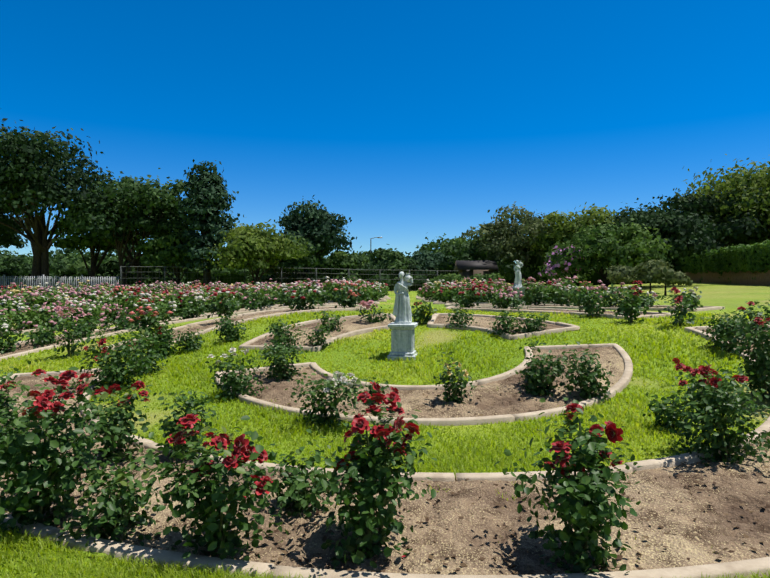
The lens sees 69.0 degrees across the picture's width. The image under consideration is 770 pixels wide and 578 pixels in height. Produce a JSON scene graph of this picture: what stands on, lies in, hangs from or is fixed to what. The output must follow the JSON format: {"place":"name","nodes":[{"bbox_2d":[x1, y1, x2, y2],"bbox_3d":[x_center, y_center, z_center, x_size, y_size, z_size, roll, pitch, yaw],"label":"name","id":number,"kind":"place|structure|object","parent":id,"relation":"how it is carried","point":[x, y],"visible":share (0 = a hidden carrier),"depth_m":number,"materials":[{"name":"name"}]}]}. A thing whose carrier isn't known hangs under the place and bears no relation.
{"place":"outdoors","nodes":[
{"label":"outdoors","id":0,"kind":"place"},
{"bbox_2d":[0,282,769,577],"bbox_3d":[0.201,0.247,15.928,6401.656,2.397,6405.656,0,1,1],"label":"lawn","id":1,"kind":"structure","parent":0,"point":[731,297],"depth_m":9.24,"materials":[{"name":"green plant"}]},
{"bbox_2d":[0,250,32,271],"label":"tree","id":2,"kind":"object","parent":1,"relation":"on","point":[5,254],"visible":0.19,"depth_m":85.55,"materials":[{"name":"green plant"}]},
{"bbox_2d":[0,208,48,248],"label":"tree","id":3,"kind":"object","parent":1,"relation":"on","point":[9,237],"visible":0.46,"depth_m":51.84,"materials":[{"name":"green plant"}]},
{"bbox_2d":[0,357,56,463],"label":"rose bush","id":4,"kind":"object","parent":1,"relation":"on","point":[9,385],"visible":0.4,"depth_m":4.89,"materials":[{"name":"green plant"}]},
{"bbox_2d":[15,251,90,275],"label":"tree","id":5,"kind":"object","parent":1,"relation":"on","point":[56,261],"visible":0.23,"depth_m":79.33,"materials":[{"name":"green plant"}]},
{"bbox_2d":[0,275,118,288],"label":"palisade fence","id":6,"kind":"object","parent":1,"relation":"on","point":[47,278],"visible":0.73,"depth_m":40.80,"materials":[{"name":"silver metal"}]},
{"bbox_2d":[0,108,124,289],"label":"tree","id":7,"kind":"object","parent":1,"relation":"on","point":[27,184],"visible":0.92,"depth_m":42.48,"materials":[{"name":"green plant"}]},
{"bbox_2d":[37,301,96,356],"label":"rose bush","id":8,"kind":"object","parent":1,"relation":"on","point":[67,335],"visible":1,"depth_m":11.07,"materials":[{"name":"green plant"}]},
{"bbox_2d":[48,207,136,287],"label":"tree","id":9,"kind":"object","parent":1,"relation":"on","point":[74,241],"visible":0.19,"depth_m":46.26,"materials":[{"name":"green plant"}]},
{"bbox_2d":[67,251,117,264],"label":"tree","id":10,"kind":"object","parent":1,"relation":"on","point":[78,254],"visible":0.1,"depth_m":85.75,"materials":[{"name":"green plant"}]},
{"bbox_2d":[35,448,168,547],"bbox_3d":[-1.743,1.341,3.600,0.728,0.580,0.766,0,1,1],"label":"rose bush","id":11,"kind":"object","parent":1,"relation":"on","point":[118,508],"visible":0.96,"depth_m":3.52,"materials":[{"name":"green plant"}]},
{"bbox_2d":[68,381,152,463],"bbox_3d":[-2.495,1.220,5.061,0.728,0.778,0.794,-1,1,-31],"label":"rose bush","id":12,"kind":"object","parent":1,"relation":"on","point":[119,415],"visible":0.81,"depth_m":5.03,"materials":[{"name":"green plant"}]},
{"bbox_2d":[65,325,161,392],"bbox_3d":[-3.932,1.015,8.194,1.352,0.958,1.116,0,1,28],"label":"rose bush","id":13,"kind":"object","parent":1,"relation":"on","point":[109,371],"visible":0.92,"depth_m":8.11,"materials":[{"name":"green plant"}]},
{"bbox_2d":[96,257,147,267],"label":"tree","id":14,"kind":"object","parent":1,"relation":"on","point":[106,261],"visible":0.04,"depth_m":80.61,"materials":[{"name":"green plant"}]},
{"bbox_2d":[48,168,199,287],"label":"tree","id":15,"kind":"object","parent":1,"relation":"on","point":[148,212],"visible":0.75,"depth_m":43.70,"materials":[{"name":"green plant"}]},
{"bbox_2d":[114,175,136,262],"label":"tree","id":16,"kind":"object","parent":1,"relation":"on","point":[129,248],"visible":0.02,"depth_m":59.94,"materials":[{"name":"green plant"}]},
{"bbox_2d":[123,332,180,373],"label":"rose bush","id":17,"kind":"object","parent":1,"relation":"on","point":[153,355],"visible":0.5,"depth_m":9.20,"materials":[{"name":"green plant"}]},
{"bbox_2d":[135,324,179,358],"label":"rose bush","id":18,"kind":"object","parent":1,"relation":"on","point":[164,335],"visible":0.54,"depth_m":10.23,"materials":[{"name":"green plant"}]},
{"bbox_2d":[147,320,176,354],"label":"rose bush","id":19,"kind":"object","parent":1,"relation":"on","point":[167,323],"visible":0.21,"depth_m":10.35,"materials":[{"name":"green plant"}]},
{"bbox_2d":[133,225,216,283],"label":"tree","id":20,"kind":"object","parent":1,"relation":"on","point":[162,250],"visible":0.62,"depth_m":43.88,"materials":[{"name":"green plant"}]},
{"bbox_2d":[146,264,215,271],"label":"tree","id":21,"kind":"object","parent":1,"relation":"on","point":[193,270],"depth_m":76.93,"materials":[{"name":"green plant"}]},
{"bbox_2d":[172,328,206,351],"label":"rose bush","id":22,"kind":"object","parent":1,"relation":"on","point":[189,342],"visible":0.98,"depth_m":10.53,"materials":[{"name":"green plant"}]},
{"bbox_2d":[167,159,246,283],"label":"tree","id":23,"kind":"object","parent":1,"relation":"on","point":[207,198],"visible":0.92,"depth_m":42.93,"materials":[{"name":"green plant"}]},
{"bbox_2d":[139,414,301,560],"bbox_3d":[-0.999,1.194,3.339,0.995,0.877,0.846,0,1,1],"label":"rose bush","id":24,"kind":"object","parent":1,"relation":"on","point":[211,508],"visible":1,"depth_m":3.25,"materials":[{"name":"green plant"}]},
{"bbox_2d":[212,312,251,340],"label":"rose bush","id":25,"kind":"object","parent":1,"relation":"on","point":[228,333],"visible":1,"depth_m":11.06,"materials":[{"name":"green plant"}]},
{"bbox_2d":[218,265,260,276],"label":"tree","id":26,"kind":"object","parent":1,"relation":"on","point":[228,269],"visible":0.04,"depth_m":84.14,"materials":[{"name":"green plant"}]},
{"bbox_2d":[48,242,439,276],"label":"treeline","id":27,"kind":"object","parent":1,"relation":"on","point":[58,251],"visible":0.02,"depth_m":119.12,"materials":[{"name":"green plant"}]},
{"bbox_2d":[193,219,309,286],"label":"tree","id":28,"kind":"object","parent":1,"relation":"on","point":[259,248],"visible":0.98,"depth_m":42.50,"materials":[{"name":"green plant"}]},
{"bbox_2d":[234,266,271,277],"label":"tree","id":29,"kind":"object","parent":1,"relation":"on","point":[255,270],"visible":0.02,"depth_m":79.35,"materials":[{"name":"green plant"}]},
{"bbox_2d":[0,249,547,289],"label":"hedge","id":30,"kind":"object","parent":1,"relation":"on","point":[110,268],"visible":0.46,"depth_m":54.60,"materials":[{"name":"green plant"}]},
{"bbox_2d":[264,316,305,351],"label":"rose bush","id":31,"kind":"object","parent":1,"relation":"on","point":[287,337],"visible":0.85,"depth_m":10.07,"materials":[{"name":"green plant"}]},
{"bbox_2d":[261,230,325,282],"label":"tree","id":32,"kind":"object","parent":1,"relation":"on","point":[288,264],"visible":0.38,"depth_m":49.22,"materials":[{"name":"green plant"}]},
{"bbox_2d":[120,266,513,291],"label":"fence","id":33,"kind":"object","parent":1,"relation":"on","point":[281,278],"visible":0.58,"depth_m":46.26,"materials":[{"name":"grey metal"}]},
{"bbox_2d":[274,195,360,275],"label":"tree","id":34,"kind":"object","parent":1,"relation":"on","point":[314,225],"visible":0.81,"depth_m":52.89,"materials":[{"name":"green plant"}]},
{"bbox_2d":[319,252,369,261],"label":"tree","id":35,"kind":"object","parent":1,"relation":"on","point":[327,258],"depth_m":76.31,"materials":[{"name":"green plant"}]},
{"bbox_2d":[329,251,376,270],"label":"tree","id":36,"kind":"object","parent":1,"relation":"on","point":[338,254],"visible":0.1,"depth_m":57.94,"materials":[{"name":"green plant"}]},
{"bbox_2d":[363,377,388,405],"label":"rose bush","id":37,"kind":"object","parent":1,"relation":"on","point":[372,390],"visible":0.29,"depth_m":7.19,"materials":[{"name":"green plant"}]},
{"bbox_2d":[0,301,769,575],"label":"bed soil","id":38,"kind":"structure","parent":1,"relation":"on","point":[469,540],"depth_m":3.94,"materials":[{"name":"brown soil"}]},
{"bbox_2d":[0,366,131,534],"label":"rose bush","id":39,"kind":"object","parent":38,"relation":"on","point":[42,475],"visible":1,"depth_m":3.58,"materials":[{"name":"green plant"}]},
{"bbox_2d":[0,281,367,353],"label":"rose bushes","id":40,"kind":"object","parent":38,"relation":"on","point":[42,339],"visible":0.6,"depth_m":15.39,"materials":[{"name":"green plant"}]},
{"bbox_2d":[0,276,372,335],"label":"rose bushes","id":41,"kind":"object","parent":38,"relation":"on","point":[35,313],"visible":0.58,"depth_m":18.08,"materials":[{"name":"green"}]},
{"bbox_2d":[149,377,225,460],"bbox_3d":[-1.783,1.224,5.203,0.660,0.763,0.649,0,1,1],"label":"rose bush","id":42,"kind":"object","parent":38,"relation":"on","point":[188,403],"visible":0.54,"depth_m":5.13,"materials":[{"name":"green plant"}]},
{"bbox_2d":[0,280,383,299],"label":"rose bushes","id":43,"kind":"object","parent":38,"relation":"on","point":[124,292],"visible":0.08,"depth_m":26.86,"materials":[{"name":"green"}]},
{"bbox_2d":[0,278,386,311],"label":"rose bushes","id":44,"kind":"object","parent":38,"relation":"on","point":[73,294],"visible":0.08,"depth_m":23.64,"materials":[{"name":"green"}]},
{"bbox_2d":[0,278,388,319],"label":"rose bushes","id":45,"kind":"object","parent":38,"relation":"on","point":[376,291],"visible":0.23,"depth_m":20.07,"materials":[{"name":"green"}]},
{"bbox_2d":[1,277,387,291],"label":"rose bushes","id":46,"kind":"object","parent":38,"relation":"on","point":[63,285],"visible":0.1,"depth_m":32.26,"materials":[{"name":"green"}]},
{"bbox_2d":[0,280,389,297],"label":"rose bushes","id":47,"kind":"object","parent":38,"relation":"on","point":[65,289],"visible":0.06,"depth_m":30.28,"materials":[{"name":"green"}]},
{"bbox_2d":[205,347,269,399],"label":"rose bush","id":48,"kind":"object","parent":38,"relation":"on","point":[232,381],"visible":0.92,"depth_m":7.55,"materials":[{"name":"green plant"}]},
{"bbox_2d":[123,280,365,343],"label":"rose bushes","id":49,"kind":"object","parent":38,"relation":"on","point":[343,300],"visible":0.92,"depth_m":13.36,"materials":[{"name":"green plant"}]},
{"bbox_2d":[255,335,310,381],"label":"rose bush","id":50,"kind":"object","parent":38,"relation":"on","point":[280,362],"visible":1,"depth_m":8.42,"materials":[{"name":"green plant"}]},
{"bbox_2d":[258,429,339,525],"bbox_3d":[-0.633,1.331,3.972,0.575,0.577,0.719,0,1,-16],"label":"rose bush","id":51,"kind":"object","parent":38,"relation":"on","point":[300,500],"visible":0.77,"depth_m":3.89,"materials":[{"name":"green plant"}]},
{"bbox_2d":[300,323,331,348],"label":"rose bush","id":52,"kind":"object","parent":38,"relation":"on","point":[319,342],"visible":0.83,"depth_m":10.24,"materials":[{"name":"green plant"}]},
{"bbox_2d":[285,370,373,428],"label":"rose bush","id":53,"kind":"object","parent":38,"relation":"on","point":[339,379],"visible":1,"depth_m":6.28,"materials":[{"name":"green plant"}]},
{"bbox_2d":[266,300,392,341],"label":"rose bushes","id":54,"kind":"object","parent":38,"relation":"on","point":[335,323],"visible":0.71,"depth_m":11.54,"materials":[{"name":"green plant"}]},
{"bbox_2d":[278,381,438,569],"bbox_3d":[-0.142,1.114,3.401,0.936,1.031,0.890,0,1,1],"label":"rose bush","id":55,"kind":"object","parent":38,"relation":"on","point":[373,467],"visible":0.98,"depth_m":3.30,"materials":[{"name":"green plant"}]},
{"bbox_2d":[0,342,769,574],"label":"soil debris","id":56,"kind":"object","parent":38,"relation":"on","point":[324,539],"visible":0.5,"depth_m":3.56,"materials":[{"name":"brown soil"}]},
{"bbox_2d":[444,304,481,327],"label":"rose bush","id":57,"kind":"object","parent":38,"relation":"on","point":[456,318],"visible":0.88,"depth_m":11.38,"materials":[{"name":"green plant"}]},
{"bbox_2d":[423,279,545,297],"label":"rose bushes","id":58,"kind":"object","parent":38,"relation":"on","point":[432,287],"visible":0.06,"depth_m":28.00,"materials":[{"name":"green"}]},
{"bbox_2d":[418,277,563,300],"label":"rose bushes","id":59,"kind":"object","parent":38,"relation":"on","point":[425,292],"visible":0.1,"depth_m":24.67,"materials":[{"name":"green"}]},
{"bbox_2d":[432,276,597,302],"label":"rose bushes","id":60,"kind":"object","parent":38,"relation":"on","point":[445,294],"visible":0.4,"depth_m":20.87,"materials":[{"name":"green plant"}]},
{"bbox_2d":[444,277,702,307],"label":"rose bushes","id":61,"kind":"object","parent":38,"relation":"on","point":[560,300],"visible":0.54,"depth_m":17.22,"materials":[{"name":"green plant"}]},
{"bbox_2d":[0,295,769,577],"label":"bed kerbs","id":62,"kind":"structure","parent":1,"relation":"on","point":[119,549],"depth_m":5.86,"materials":[{"name":"concrete"}]},
{"bbox_2d":[366,244,426,275],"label":"tree","id":63,"kind":"object","parent":1,"relation":"on","point":[382,255],"visible":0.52,"depth_m":60.22,"materials":[{"name":"green plant"}]},
{"bbox_2d":[387,272,417,360],"bbox_3d":[0.309,0.454,9.627,0.470,1.510,0.470,0,1,10],"label":"statue","id":64,"kind":"object","parent":1,"relation":"on","point":[402,326],"visible":1,"depth_m":9.50,"materials":[{"name":"stone"}]},
{"bbox_2d":[411,295,437,323],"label":"rose bush","id":65,"kind":"object","parent":1,"relation":"on","point":[418,315],"visible":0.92,"depth_m":11.88,"materials":[{"name":"green plant"}]},
{"bbox_2d":[406,246,454,276],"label":"tree","id":66,"kind":"object","parent":1,"relation":"on","point":[428,260],"visible":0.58,"depth_m":61.85,"materials":[{"name":"green plant"}]},
{"bbox_2d":[427,273,467,284],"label":"shrub","id":67,"kind":"object","parent":1,"relation":"on","point":[449,277],"visible":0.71,"depth_m":39.28,"materials":[{"name":"green plant"}]},
{"bbox_2d":[423,233,475,258],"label":"tree","id":68,"kind":"object","parent":1,"relation":"on","point":[437,244],"visible":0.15,"depth_m":84.76,"materials":[{"name":"green plant"}]},
{"bbox_2d":[416,278,485,296],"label":"rose bushes","id":69,"kind":"object","parent":1,"relation":"on","point":[418,292],"visible":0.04,"depth_m":31.44,"materials":[{"name":"green plant"}]},
{"bbox_2d":[433,352,483,404],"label":"rose bush","id":70,"kind":"object","parent":1,"relation":"on","point":[454,387],"visible":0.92,"depth_m":7.16,"materials":[{"name":"green plant"}]},
{"bbox_2d":[433,236,511,271],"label":"tree","id":71,"kind":"object","parent":1,"relation":"on","point":[470,251],"visible":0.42,"depth_m":56.28,"materials":[{"name":"green plant"}]},
{"bbox_2d":[454,260,498,282],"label":"shed","id":72,"kind":"structure","parent":1,"relation":"on","point":[467,268],"depth_m":45.73,"materials":[{"name":"brown"}]},
{"bbox_2d":[469,273,505,282],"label":"shrub","id":73,"kind":"object","parent":1,"relation":"on","point":[492,276],"visible":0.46,"depth_m":35.48,"materials":[{"name":"green plant"}]},
{"bbox_2d":[487,308,525,334],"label":"rose bush","id":74,"kind":"object","parent":1,"relation":"on","point":[502,319],"visible":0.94,"depth_m":10.65,"materials":[{"name":"green plant"}]},
{"bbox_2d":[459,201,567,278],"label":"tree","id":75,"kind":"object","parent":1,"relation":"on","point":[502,240],"visible":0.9,"depth_m":47.58,"materials":[{"name":"green plant"}]},
{"bbox_2d":[511,260,525,301],"bbox_3d":[4.939,-0.236,20.838,0.526,1.691,0.526,0,1,-14],"label":"statue","id":76,"kind":"object","parent":1,"relation":"on","point":[518,277],"visible":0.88,"depth_m":20.73,"materials":[{"name":"stone"}]},
{"bbox_2d":[515,308,549,332],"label":"rose bush","id":77,"kind":"object","parent":1,"relation":"on","point":[532,326],"visible":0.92,"depth_m":10.65,"materials":[{"name":"green plant"}]},
{"bbox_2d":[510,333,574,396],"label":"rose bush","id":78,"kind":"object","parent":1,"relation":"on","point":[535,377],"visible":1,"depth_m":7.41,"materials":[{"name":"green plant"}]},
{"bbox_2d":[452,280,657,315],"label":"rose bushes","id":79,"kind":"object","parent":1,"relation":"on","point":[474,294],"visible":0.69,"depth_m":14.67,"materials":[{"name":"green plant"}]},
{"bbox_2d":[538,246,591,283],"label":"purple shrub","id":80,"kind":"object","parent":1,"relation":"on","point":[561,266],"visible":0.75,"depth_m":39.16,"materials":[{"name":"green plant"}]},
{"bbox_2d":[494,397,642,574],"bbox_3d":[1.095,1.140,3.263,0.810,0.983,0.871,0,1,1],"label":"rose bush","id":81,"kind":"object","parent":1,"relation":"on","point":[584,509],"visible":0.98,"depth_m":3.17,"materials":[{"name":"green plant"}]},
{"bbox_2d":[528,202,620,285],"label":"tree","id":82,"kind":"object","parent":1,"relation":"on","point":[561,231],"visible":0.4,"depth_m":43.60,"materials":[{"name":"green plant"}]},
{"bbox_2d":[556,342,613,401],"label":"rose bush","id":83,"kind":"object","parent":1,"relation":"on","point":[592,389],"visible":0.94,"depth_m":7.18,"materials":[{"name":"green plant"}]},
{"bbox_2d":[572,289,608,317],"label":"rose bush","id":84,"kind":"object","parent":1,"relation":"on","point":[591,307],"visible":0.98,"depth_m":12.47,"materials":[{"name":"green plant"}]},
{"bbox_2d":[488,211,714,286],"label":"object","id":85,"kind":"object","parent":1,"relation":"on","point":[535,264],"visible":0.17,"depth_m":51.31,"materials":[{"name":"green plant"}]},
{"bbox_2d":[542,218,673,289],"bbox_3d":[15.721,-2.226,39.357,8.011,5.452,8.678,0,1,1],"label":"tree","id":86,"kind":"object","parent":1,"relation":"on","point":[601,245],"visible":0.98,"depth_m":37.82,"materials":[{"name":"green plant"}]},
{"bbox_2d":[604,265,637,286],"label":"shrub","id":87,"kind":"object","parent":1,"relation":"on","point":[619,273],"visible":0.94,"depth_m":33.01,"materials":[{"name":"green plant"}]},
{"bbox_2d":[611,280,651,322],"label":"rose bush","id":88,"kind":"object","parent":1,"relation":"on","point":[633,309],"visible":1,"depth_m":11.47,"materials":[{"name":"green plant"}]},
{"bbox_2d":[565,202,731,286],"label":"tree","id":89,"kind":"object","parent":1,"relation":"on","point":[677,232],"visible":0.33,"depth_m":40.29,"materials":[{"name":"green plant"}]},
{"bbox_2d":[631,259,673,292],"bbox_3d":[14.201,-0.636,29.502,2.289,1.936,2.222,0,1,1],"label":"tree","id":90,"kind":"object","parent":1,"relation":"on","point":[642,269],"visible":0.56,"depth_m":29.29,"materials":[{"name":"green plant"}]},
{"bbox_2d":[644,265,693,295],"bbox_3d":[12.959,-0.334,25.549,2.058,1.486,1.730,0,1,25],"label":"tree","id":91,"kind":"object","parent":1,"relation":"on","point":[666,275],"visible":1,"depth_m":25.14,"materials":[{"name":"green plant"}]},
{"bbox_2d":[642,390,699,432],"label":"rose bush","id":92,"kind":"object","parent":1,"relation":"on","point":[670,413],"visible":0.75,"depth_m":6.01,"materials":[{"name":"green plant"}]},
{"bbox_2d":[658,286,700,325],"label":"rose bush","id":93,"kind":"object","parent":1,"relation":"on","point":[677,299],"visible":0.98,"depth_m":10.90,"materials":[{"name":"green plant"}]},
{"bbox_2d":[636,184,769,249],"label":"tree","id":94,"kind":"object","parent":1,"relation":"on","point":[693,204],"visible":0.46,"depth_m":55.18,"materials":[{"name":"green plant"}]},
{"bbox_2d":[646,357,769,466],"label":"rose bush","id":95,"kind":"object","parent":1,"relation":"on","point":[715,397],"visible":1,"depth_m":5.02,"materials":[{"name":"green plant"}]},
{"bbox_2d":[673,154,769,240],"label":"tree","id":96,"kind":"object","parent":1,"relation":"on","point":[759,178],"visible":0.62,"depth_m":54.59,"materials":[{"name":"green plant"}]},
{"bbox_2d":[696,307,748,351],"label":"rose bush","id":97,"kind":"object","parent":1,"relation":"on","point":[724,327],"visible":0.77,"depth_m":9.05,"materials":[{"name":"green plant"}]},
{"bbox_2d":[678,239,769,283],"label":"hedge","id":98,"kind":"object","parent":1,"relation":"on","point":[753,258],"visible":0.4,"depth_m":41.10,"materials":[{"name":"green plant"}]},
{"bbox_2d":[684,269,769,284],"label":"brick wall","id":99,"kind":"structure","parent":1,"relation":"on","point":[745,278],"depth_m":41.32,"materials":[{"name":"brown wood"}]},
{"bbox_2d":[706,226,769,249],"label":"hedge","id":100,"kind":"object","parent":1,"relation":"on","point":[760,240],"visible":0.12,"depth_m":58.16,"materials":[{"name":"green plant"}]},
{"bbox_2d":[711,300,769,399],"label":"rose bush","id":101,"kind":"object","parent":1,"relation":"on","point":[759,367],"visible":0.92,"depth_m":6.95,"materials":[{"name":"green plant"}]},
{"bbox_2d":[751,197,768,236],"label":"tree","id":102,"kind":"object","parent":1,"relation":"on","point":[762,222],"visible":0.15,"depth_m":55.00,"materials":[{"name":"green plant"}]},
{"bbox_2d":[0,0,769,263],"label":"sky","id":103,"kind":"structure","parent":0,"point":[410,121],"materials":[{"name":"blue"}]}
]}

